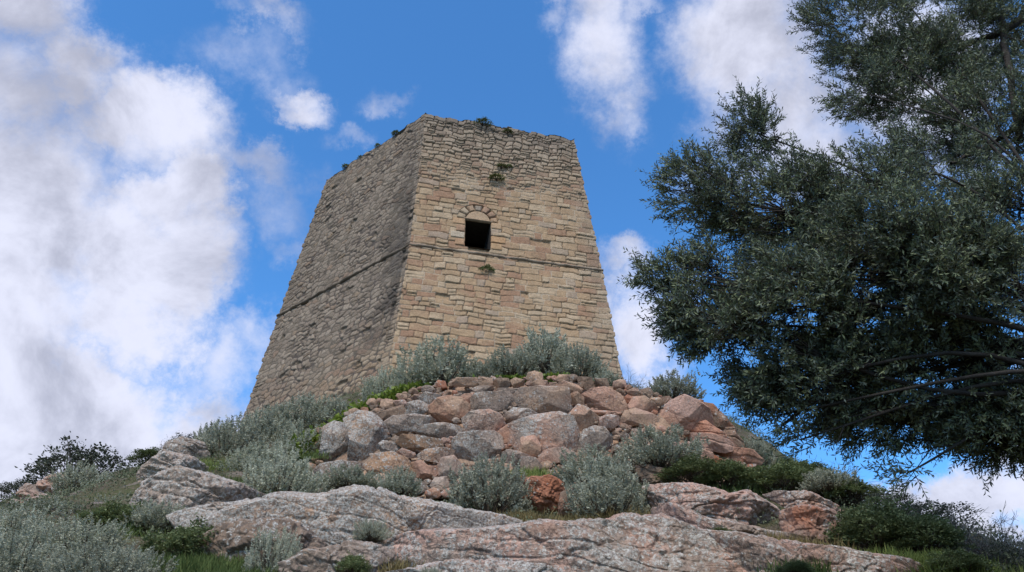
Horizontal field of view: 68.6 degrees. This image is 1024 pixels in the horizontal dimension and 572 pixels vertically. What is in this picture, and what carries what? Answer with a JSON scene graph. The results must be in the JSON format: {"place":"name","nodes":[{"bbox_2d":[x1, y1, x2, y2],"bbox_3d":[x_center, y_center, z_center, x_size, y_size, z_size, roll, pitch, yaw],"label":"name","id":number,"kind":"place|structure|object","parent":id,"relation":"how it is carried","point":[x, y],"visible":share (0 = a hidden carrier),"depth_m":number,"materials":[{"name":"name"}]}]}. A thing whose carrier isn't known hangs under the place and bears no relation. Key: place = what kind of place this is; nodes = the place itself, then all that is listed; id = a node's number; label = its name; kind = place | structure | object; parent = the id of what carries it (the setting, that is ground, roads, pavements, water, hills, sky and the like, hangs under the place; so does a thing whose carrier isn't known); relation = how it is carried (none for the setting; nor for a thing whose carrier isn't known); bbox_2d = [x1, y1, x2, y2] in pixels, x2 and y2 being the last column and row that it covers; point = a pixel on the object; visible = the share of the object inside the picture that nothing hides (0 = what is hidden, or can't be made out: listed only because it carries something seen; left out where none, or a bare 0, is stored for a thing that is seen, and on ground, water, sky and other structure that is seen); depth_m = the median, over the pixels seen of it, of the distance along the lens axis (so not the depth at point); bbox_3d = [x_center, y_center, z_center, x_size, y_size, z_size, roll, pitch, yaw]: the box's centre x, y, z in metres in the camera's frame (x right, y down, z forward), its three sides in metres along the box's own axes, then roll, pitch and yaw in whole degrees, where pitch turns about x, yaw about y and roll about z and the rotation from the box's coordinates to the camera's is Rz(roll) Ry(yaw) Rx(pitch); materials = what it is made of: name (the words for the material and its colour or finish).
{"place":"outdoors","nodes":[
{"label":"outdoors","id":0,"kind":"place"},
{"bbox_2d":[0,385,1023,571],"bbox_3d":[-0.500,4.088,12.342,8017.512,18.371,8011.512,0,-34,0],"label":"hillside","id":1,"kind":"structure","parent":0,"point":[131,485],"depth_m":12.51,"materials":[{"name":"soil"}]},
{"bbox_2d":[0,477,41,501],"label":"dark bush","id":2,"kind":"object","parent":1,"relation":"on","point":[14,486],"visible":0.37,"depth_m":20.98,"materials":[{"name":"green plant"}]},
{"bbox_2d":[0,497,45,513],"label":"silver shrub","id":3,"kind":"object","parent":1,"relation":"on","point":[30,504],"visible":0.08,"depth_m":11.24,"materials":[{"name":"green plant"}]},
{"bbox_2d":[0,515,68,571],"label":"silver shrub","id":4,"kind":"object","parent":1,"relation":"on","point":[12,559],"visible":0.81,"depth_m":6.57,"materials":[{"name":"green plant"}]},
{"bbox_2d":[0,497,71,551],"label":"silver shrub","id":5,"kind":"object","parent":1,"relation":"on","point":[11,523],"visible":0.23,"depth_m":8.10,"materials":[{"name":"green plant"}]},
{"bbox_2d":[7,472,66,506],"bbox_3d":[-11.880,5.550,19.587,2.388,1.319,0.651,0,-34,0],"label":"rock outcrop","id":6,"kind":"object","parent":1,"relation":"on","point":[39,487],"visible":0.19,"depth_m":19.56,"materials":[{"name":"grey stone"}]},
{"bbox_2d":[24,494,95,515],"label":"silver shrub","id":7,"kind":"object","parent":1,"relation":"on","point":[50,508],"visible":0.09,"depth_m":10.74,"materials":[{"name":"green plant"}]},
{"bbox_2d":[15,431,135,483],"bbox_3d":[-12.095,5.237,21.264,2.772,1.600,3.247,-29,-44,35],"label":"dark bush","id":8,"kind":"object","parent":1,"relation":"on","point":[54,458],"visible":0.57,"depth_m":20.68,"materials":[{"name":"green plant"}]},
{"bbox_2d":[16,511,137,567],"bbox_3d":[-4.447,2.789,7.853,1.308,0.724,1.470,25,-41,-32],"label":"silver shrub","id":9,"kind":"object","parent":1,"relation":"on","point":[109,537],"visible":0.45,"depth_m":7.61,"materials":[{"name":"green plant"}]},
{"bbox_2d":[47,460,110,496],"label":"silver shrub","id":10,"kind":"object","parent":1,"relation":"on","point":[72,477],"visible":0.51,"depth_m":18.68,"materials":[{"name":"green plant"}]},
{"bbox_2d":[79,471,117,487],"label":"silver shrub","id":11,"kind":"object","parent":1,"relation":"on","point":[101,475],"visible":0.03,"depth_m":15.58,"materials":[{"name":"green plant"}]},
{"bbox_2d":[39,535,179,571],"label":"silver shrub","id":12,"kind":"object","parent":1,"relation":"on","point":[118,562],"visible":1,"depth_m":6.17,"materials":[{"name":"green plant"}]},
{"bbox_2d":[94,493,128,501],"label":"silver shrub","id":13,"kind":"object","parent":1,"relation":"on","point":[105,499],"visible":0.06,"depth_m":11.89,"materials":[{"name":"green plant"}]},
{"bbox_2d":[73,500,155,528],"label":"green bush","id":14,"kind":"object","parent":1,"relation":"on","point":[107,512],"visible":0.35,"depth_m":9.64,"materials":[{"name":"green plant"}]},
{"bbox_2d":[103,545,171,571],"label":"silver shrub","id":15,"kind":"object","parent":1,"relation":"on","point":[154,555],"visible":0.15,"depth_m":7.00,"materials":[{"name":"green plant"}]},
{"bbox_2d":[122,447,162,465],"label":"green bush","id":16,"kind":"object","parent":1,"relation":"on","point":[141,454],"visible":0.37,"depth_m":15.00,"materials":[{"name":"green plant"}]},
{"bbox_2d":[120,497,188,531],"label":"silver shrub","id":17,"kind":"object","parent":1,"relation":"on","point":[151,512],"visible":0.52,"depth_m":9.52,"materials":[{"name":"green plant"}]},
{"bbox_2d":[136,451,208,481],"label":"bedrock","id":18,"kind":"structure","parent":1,"relation":"on","point":[155,464],"depth_m":12.91,"materials":[{"name":"grey stone"}]},
{"bbox_2d":[130,516,217,558],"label":"green bush","id":19,"kind":"object","parent":1,"relation":"on","point":[179,539],"visible":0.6,"depth_m":7.48,"materials":[{"name":"green plant"}]},
{"bbox_2d":[162,432,195,445],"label":"dark bush","id":20,"kind":"object","parent":1,"relation":"on","point":[190,434],"visible":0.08,"depth_m":16.50,"materials":[{"name":"green plant"}]},
{"bbox_2d":[157,436,210,458],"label":"bedrock","id":21,"kind":"structure","parent":1,"relation":"on","point":[191,447],"depth_m":14.43,"materials":[{"name":"grey stone"}]},
{"bbox_2d":[129,465,265,509],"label":"bedrock","id":22,"kind":"structure","parent":1,"relation":"on","point":[183,485],"depth_m":10.47,"materials":[{"name":"grey stone"}]},
{"bbox_2d":[165,498,250,531],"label":"bedrock","id":23,"kind":"structure","parent":1,"relation":"on","point":[187,515],"depth_m":9.46,"materials":[{"name":"grey stone"}]},
{"bbox_2d":[193,419,224,439],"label":"silver shrub","id":24,"kind":"object","parent":1,"relation":"on","point":[201,430],"visible":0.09,"depth_m":16.47,"materials":[{"name":"green plant"}]},
{"bbox_2d":[192,411,271,457],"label":"silver shrub","id":25,"kind":"object","parent":1,"relation":"on","point":[226,434],"visible":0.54,"depth_m":15.04,"materials":[{"name":"green plant"}]},
{"bbox_2d":[216,440,300,471],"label":"silver shrub","id":26,"kind":"object","parent":1,"relation":"on","point":[245,458],"visible":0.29,"depth_m":13.74,"materials":[{"name":"green plant"}]},
{"bbox_2d":[215,403,305,440],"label":"silver shrub","id":27,"kind":"object","parent":1,"relation":"on","point":[266,423],"visible":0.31,"depth_m":16.19,"materials":[{"name":"green plant"}]},
{"bbox_2d":[197,517,326,563],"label":"bedrock","id":28,"kind":"structure","parent":1,"relation":"on","point":[233,538],"depth_m":7.58,"materials":[{"name":"grey stone"}]},
{"bbox_2d":[241,525,302,571],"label":"silver shrub","id":29,"kind":"object","parent":1,"relation":"on","point":[291,549],"visible":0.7,"depth_m":7.05,"materials":[{"name":"green plant"}]},
{"bbox_2d":[240,439,334,493],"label":"silver shrub","id":30,"kind":"object","parent":1,"relation":"on","point":[304,481],"visible":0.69,"depth_m":11.63,"materials":[{"name":"green plant"}]},
{"bbox_2d":[257,390,333,432],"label":"silver shrub","id":31,"kind":"object","parent":1,"relation":"on","point":[289,407],"visible":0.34,"depth_m":17.35,"materials":[{"name":"green plant"}]},
{"bbox_2d":[271,419,321,459],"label":"silver shrub","id":32,"kind":"object","parent":1,"relation":"on","point":[300,429],"visible":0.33,"depth_m":14.78,"materials":[{"name":"green plant"}]},
{"bbox_2d":[298,393,351,430],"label":"silver shrub","id":33,"kind":"object","parent":1,"relation":"on","point":[327,411],"visible":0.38,"depth_m":17.60,"materials":[{"name":"green plant"}]},
{"bbox_2d":[277,539,394,571],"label":"bedrock","id":34,"kind":"structure","parent":1,"relation":"on","point":[318,559],"depth_m":6.77,"materials":[{"name":"grey stone"}]},
{"bbox_2d":[335,550,372,571],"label":"green bush","id":35,"kind":"object","parent":34,"relation":"on","point":[352,562],"visible":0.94,"depth_m":6.68,"materials":[{"name":"green plant"}]},
{"bbox_2d":[316,462,378,491],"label":"silver shrub","id":36,"kind":"object","parent":1,"relation":"on","point":[357,477],"visible":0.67,"depth_m":12.23,"materials":[{"name":"green plant"}]},
{"bbox_2d":[201,484,522,546],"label":"bedrock","id":37,"kind":"structure","parent":1,"relation":"on","point":[331,517],"depth_m":8.81,"materials":[{"name":"grey stone"}]},
{"bbox_2d":[359,366,401,402],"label":"silver shrub","id":38,"kind":"object","parent":1,"relation":"on","point":[384,379],"visible":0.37,"depth_m":17.29,"materials":[{"name":"green plant"}]},
{"bbox_2d":[374,464,423,496],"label":"silver shrub","id":39,"kind":"object","parent":1,"relation":"on","point":[401,484],"visible":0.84,"depth_m":12.15,"materials":[{"name":"green plant"}]},
{"bbox_2d":[388,374,419,392],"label":"silver shrub","id":40,"kind":"object","parent":1,"relation":"on","point":[401,381],"visible":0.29,"depth_m":16.75,"materials":[{"name":"green plant"}]},
{"bbox_2d":[420,565,442,571],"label":"silver shrub","id":41,"kind":"object","parent":1,"relation":"on","point":[426,570],"visible":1,"depth_m":6.12,"materials":[{"name":"green plant"}]},
{"bbox_2d":[241,113,623,420],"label":"stone tower","id":42,"kind":"structure","parent":1,"relation":"on","point":[414,226],"depth_m":31.56,"materials":[{"name":"beige stone"}]},
{"bbox_2d":[390,130,400,136],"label":"wall plant","id":43,"kind":"object","parent":42,"relation":"attached to","point":[394,132],"depth_m":35.91,"materials":[{"name":"green plant"}]},
{"bbox_2d":[465,219,490,250],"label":"window","id":44,"kind":"structure","parent":42,"relation":"in","point":[477,235],"depth_m":32.32,"materials":[{"name":"black"}]},
{"bbox_2d":[473,116,491,125],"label":"wall plant","id":45,"kind":"object","parent":42,"relation":"attached to","point":[484,120],"depth_m":35.23,"materials":[{"name":"green plant"}]},
{"bbox_2d":[478,264,495,272],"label":"wall plant","id":46,"kind":"object","parent":42,"relation":"attached to","point":[486,266],"depth_m":30.08,"materials":[{"name":"green plant"}]},
{"bbox_2d":[488,172,504,180],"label":"wall plant","id":47,"kind":"object","parent":42,"relation":"attached to","point":[498,176],"depth_m":33.33,"materials":[{"name":"green plant"}]},
{"bbox_2d":[496,163,507,167],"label":"wall plant","id":48,"kind":"object","parent":42,"relation":"attached to","point":[501,165],"depth_m":33.89,"materials":[{"name":"green plant"}]},
{"bbox_2d":[502,128,511,133],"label":"wall plant","id":49,"kind":"object","parent":42,"relation":"attached to","point":[507,130],"depth_m":35.39,"materials":[{"name":"green plant"}]},
{"bbox_2d":[388,334,483,385],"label":"silver shrub","id":50,"kind":"object","parent":1,"relation":"on","point":[430,368],"visible":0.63,"depth_m":16.98,"materials":[{"name":"green plant"}]},
{"bbox_2d":[387,558,559,571],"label":"bedrock","id":51,"kind":"structure","parent":1,"relation":"on","point":[479,565],"depth_m":6.42,"materials":[{"name":"grey stone"}]},
{"bbox_2d":[465,361,502,377],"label":"silver shrub","id":52,"kind":"object","parent":1,"relation":"on","point":[483,369],"visible":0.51,"depth_m":16.96,"materials":[{"name":"green plant"}]},
{"bbox_2d":[443,452,535,513],"bbox_3d":[-0.355,2.984,11.171,1.454,1.088,1.397,-1,-34,2],"label":"silver shrub","id":53,"kind":"object","parent":1,"relation":"on","point":[472,487],"visible":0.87,"depth_m":10.87,"materials":[{"name":"green plant"}]},
{"bbox_2d":[478,344,540,376],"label":"silver shrub","id":54,"kind":"object","parent":1,"relation":"on","point":[505,366],"visible":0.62,"depth_m":17.24,"materials":[{"name":"green plant"}]},
{"bbox_2d":[0,379,1023,571],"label":"undergrowth","id":55,"kind":"object","parent":1,"relation":"on","point":[136,469],"visible":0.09,"depth_m":11.52,"materials":[{"name":"green plant"}]},
{"bbox_2d":[308,371,764,499],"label":"boulder wall","id":56,"kind":"structure","parent":1,"relation":"on","point":[536,419],"depth_m":14.61,"materials":[{"name":"grey stone"}]},
{"bbox_2d":[287,371,569,459],"bbox_3d":[-1.595,2.891,15.979,5.920,2.388,1.306,6,-35,-9],"label":"ivy","id":57,"kind":"object","parent":56,"relation":"attached to","point":[391,393],"visible":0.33,"depth_m":16.29,"materials":[{"name":"green plant"}]},
{"bbox_2d":[505,325,579,382],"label":"silver shrub","id":58,"kind":"object","parent":1,"relation":"on","point":[552,343],"visible":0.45,"depth_m":17.91,"materials":[{"name":"green plant"}]},
{"bbox_2d":[521,474,564,513],"bbox_3d":[0.481,3.159,11.350,0.699,0.672,0.742,0,-34,0],"label":"boulder","id":59,"kind":"object","parent":1,"relation":"on","point":[547,489],"visible":0.64,"depth_m":11.12,"materials":[{"name":"brown stone"}]},
{"bbox_2d":[377,512,746,571],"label":"bedrock","id":60,"kind":"structure","parent":1,"relation":"on","point":[636,542],"depth_m":7.64,"materials":[{"name":"grey stone"}]},
{"bbox_2d":[352,518,394,542],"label":"silver shrub","id":61,"kind":"object","parent":60,"relation":"on","point":[376,534],"visible":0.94,"depth_m":8.43,"materials":[{"name":"green plant"}]},
{"bbox_2d":[558,488,578,516],"bbox_3d":[0.826,3.087,10.710,0.370,0.426,0.459,0,-34,0],"label":"boulder","id":62,"kind":"object","parent":1,"relation":"on","point":[562,496],"visible":0.4,"depth_m":10.55,"materials":[{"name":"grey stone"}]},
{"bbox_2d":[542,341,610,382],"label":"silver shrub","id":63,"kind":"object","parent":1,"relation":"on","point":[573,365],"visible":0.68,"depth_m":17.23,"materials":[{"name":"green plant"}]},
{"bbox_2d":[550,443,628,494],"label":"silver shrub","id":64,"kind":"object","parent":1,"relation":"on","point":[570,470],"visible":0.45,"depth_m":12.14,"materials":[{"name":"green plant"}]},
{"bbox_2d":[585,366,621,384],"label":"silver shrub","id":65,"kind":"object","parent":1,"relation":"on","point":[608,375],"visible":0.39,"depth_m":16.93,"materials":[{"name":"green plant"}]},
{"bbox_2d":[562,453,650,518],"bbox_3d":[1.282,2.933,10.779,1.304,1.186,1.585,-22,-40,29],"label":"silver shrub","id":66,"kind":"object","parent":1,"relation":"on","point":[615,492],"visible":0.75,"depth_m":10.44,"materials":[{"name":"green plant"}]},
{"bbox_2d":[613,363,652,390],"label":"dry shrub","id":67,"kind":"object","parent":1,"relation":"on","point":[633,380],"visible":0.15,"depth_m":17.21,"materials":[{"name":"grey plant"}]},
{"bbox_2d":[635,464,673,484],"bbox_3d":[2.478,3.244,12.755,0.666,0.458,0.610,-22,-40,28],"label":"boulder","id":68,"kind":"object","parent":1,"relation":"on","point":[646,472],"visible":0.62,"depth_m":12.55,"materials":[{"name":"grey stone"}]},
{"bbox_2d":[613,423,709,481],"bbox_3d":[2.541,2.856,13.054,1.711,0.933,1.600,6,-35,-8],"label":"silver shrub","id":69,"kind":"object","parent":1,"relation":"on","point":[661,448],"visible":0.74,"depth_m":12.72,"materials":[{"name":"green plant"}]},
{"bbox_2d":[646,368,705,399],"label":"silver shrub","id":70,"kind":"object","parent":1,"relation":"on","point":[663,387],"visible":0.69,"depth_m":16.44,"materials":[{"name":"green plant"}]},
{"bbox_2d":[653,451,728,486],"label":"green bush","id":71,"kind":"object","parent":1,"relation":"on","point":[687,471],"visible":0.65,"depth_m":12.18,"materials":[{"name":"green plant"}]},
{"bbox_2d":[642,482,779,524],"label":"bedrock","id":72,"kind":"structure","parent":1,"relation":"on","point":[707,501],"depth_m":10.08,"materials":[{"name":"grey stone"}]},
{"bbox_2d":[712,527,731,530],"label":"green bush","id":73,"kind":"object","parent":1,"relation":"on","point":[718,529],"visible":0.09,"depth_m":8.65,"materials":[{"name":"green plant"}]},
{"bbox_2d":[692,457,766,490],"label":"green bush","id":74,"kind":"object","parent":1,"relation":"on","point":[735,469],"visible":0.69,"depth_m":12.00,"materials":[{"name":"green plant"}]},
{"bbox_2d":[650,502,809,541],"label":"bedrock","id":75,"kind":"structure","parent":1,"relation":"on","point":[680,512],"depth_m":8.92,"materials":[{"name":"grey stone"}]},
{"bbox_2d":[742,435,775,465],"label":"silver shrub","id":76,"kind":"object","parent":1,"relation":"on","point":[759,448],"visible":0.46,"depth_m":15.09,"materials":[{"name":"green plant"}]},
{"bbox_2d":[740,464,787,488],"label":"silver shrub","id":77,"kind":"object","parent":1,"relation":"on","point":[764,479],"visible":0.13,"depth_m":12.00,"materials":[{"name":"green plant"}]},
{"bbox_2d":[734,459,820,491],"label":"green bush","id":78,"kind":"object","parent":1,"relation":"on","point":[793,476],"visible":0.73,"depth_m":11.76,"materials":[{"name":"green plant"}]},
{"bbox_2d":[771,557,815,571],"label":"green bush","id":79,"kind":"object","parent":1,"relation":"on","point":[797,566],"visible":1,"depth_m":6.66,"materials":[{"name":"green plant"}]},
{"bbox_2d":[770,456,818,467],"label":"green bush","id":80,"kind":"object","parent":1,"relation":"on","point":[802,463],"visible":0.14,"depth_m":13.44,"materials":[{"name":"green plant"}]},
{"bbox_2d":[762,490,840,511],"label":"bedrock","id":81,"kind":"structure","parent":1,"relation":"on","point":[789,499],"depth_m":10.59,"materials":[{"name":"grey stone"}]},
{"bbox_2d":[779,461,834,479],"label":"green bush","id":82,"kind":"object","parent":1,"relation":"on","point":[811,466],"visible":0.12,"depth_m":12.54,"materials":[{"name":"green plant"}]},
{"bbox_2d":[778,504,845,544],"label":"bedrock","id":83,"kind":"structure","parent":1,"relation":"on","point":[811,521],"depth_m":8.98,"materials":[{"name":"stone"}]},
{"bbox_2d":[706,530,922,571],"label":"bedrock","id":84,"kind":"structure","parent":1,"relation":"on","point":[749,552],"depth_m":7.40,"materials":[{"name":"grey stone"}]},
{"bbox_2d":[616,0,1023,508],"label":"olive tree","id":85,"kind":"object","parent":1,"relation":"on","point":[940,262],"visible":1,"depth_m":5.47,"materials":[{"name":"green plant"}]},
{"bbox_2d":[795,464,864,500],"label":"silver shrub","id":86,"kind":"object","parent":1,"relation":"on","point":[827,480],"visible":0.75,"depth_m":11.26,"materials":[{"name":"green plant"}]},
{"bbox_2d":[815,476,889,505],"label":"green bush","id":87,"kind":"object","parent":1,"relation":"on","point":[860,489],"visible":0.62,"depth_m":11.18,"materials":[{"name":"green plant"}]},
{"bbox_2d":[810,455,899,488],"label":"dry shrub","id":88,"kind":"object","parent":1,"relation":"on","point":[844,470],"visible":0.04,"depth_m":12.34,"materials":[{"name":"plant"}]},
{"bbox_2d":[823,494,937,552],"bbox_3d":[4.218,2.777,8.715,1.201,0.676,1.137,-3,-34,4],"label":"green bush","id":89,"kind":"object","parent":1,"relation":"on","point":[857,524],"visible":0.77,"depth_m":8.53,"materials":[{"name":"green plant"}]},
{"bbox_2d":[858,491,923,508],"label":"dark bush","id":90,"kind":"object","parent":1,"relation":"on","point":[904,498],"visible":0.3,"depth_m":10.74,"materials":[{"name":"green plant"}]},
{"bbox_2d":[873,507,979,553],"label":"green bush","id":91,"kind":"object","parent":1,"relation":"on","point":[942,531],"visible":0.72,"depth_m":8.24,"materials":[{"name":"green plant"}]},
{"bbox_2d":[874,498,983,530],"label":"dark bush","id":92,"kind":"object","parent":1,"relation":"on","point":[936,508],"visible":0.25,"depth_m":9.43,"materials":[{"name":"green plant"}]},
{"bbox_2d":[872,500,1015,543],"bbox_3d":[5.190,2.915,8.968,1.772,0.668,1.436,20,-39,-27],"label":"dry shrub","id":93,"kind":"object","parent":1,"relation":"on","point":[954,518],"visible":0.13,"depth_m":8.85,"materials":[{"name":"green plant"}]},
{"bbox_2d":[920,548,1001,571],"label":"green bush","id":94,"kind":"object","parent":1,"relation":"on","point":[958,560],"visible":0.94,"depth_m":7.20,"materials":[{"name":"green plant"}]},
{"bbox_2d":[938,501,1023,558],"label":"dry shrub","id":95,"kind":"object","parent":1,"relation":"on","point":[983,543],"visible":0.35,"depth_m":8.28,"materials":[{"name":"plant"}]},
{"bbox_2d":[951,510,1023,564],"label":"dry shrub","id":96,"kind":"object","parent":1,"relation":"on","point":[1006,538],"visible":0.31,"depth_m":8.16,"materials":[{"name":"green plant"}]},
{"bbox_2d":[975,538,1023,571],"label":"dark bush","id":97,"kind":"object","parent":1,"relation":"on","point":[999,554],"visible":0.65,"depth_m":7.68,"materials":[{"name":"green plant"}]},
{"bbox_2d":[0,0,1023,546],"label":"sky","id":98,"kind":"structure","parent":0,"point":[166,166],"materials":[{"name":"blue"}]},
{"bbox_2d":[66,384,1023,571],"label":"grass","id":99,"kind":"structure","parent":0,"point":[195,563],"depth_m":7.63,"materials":[{"name":"green plant"}]}
]}

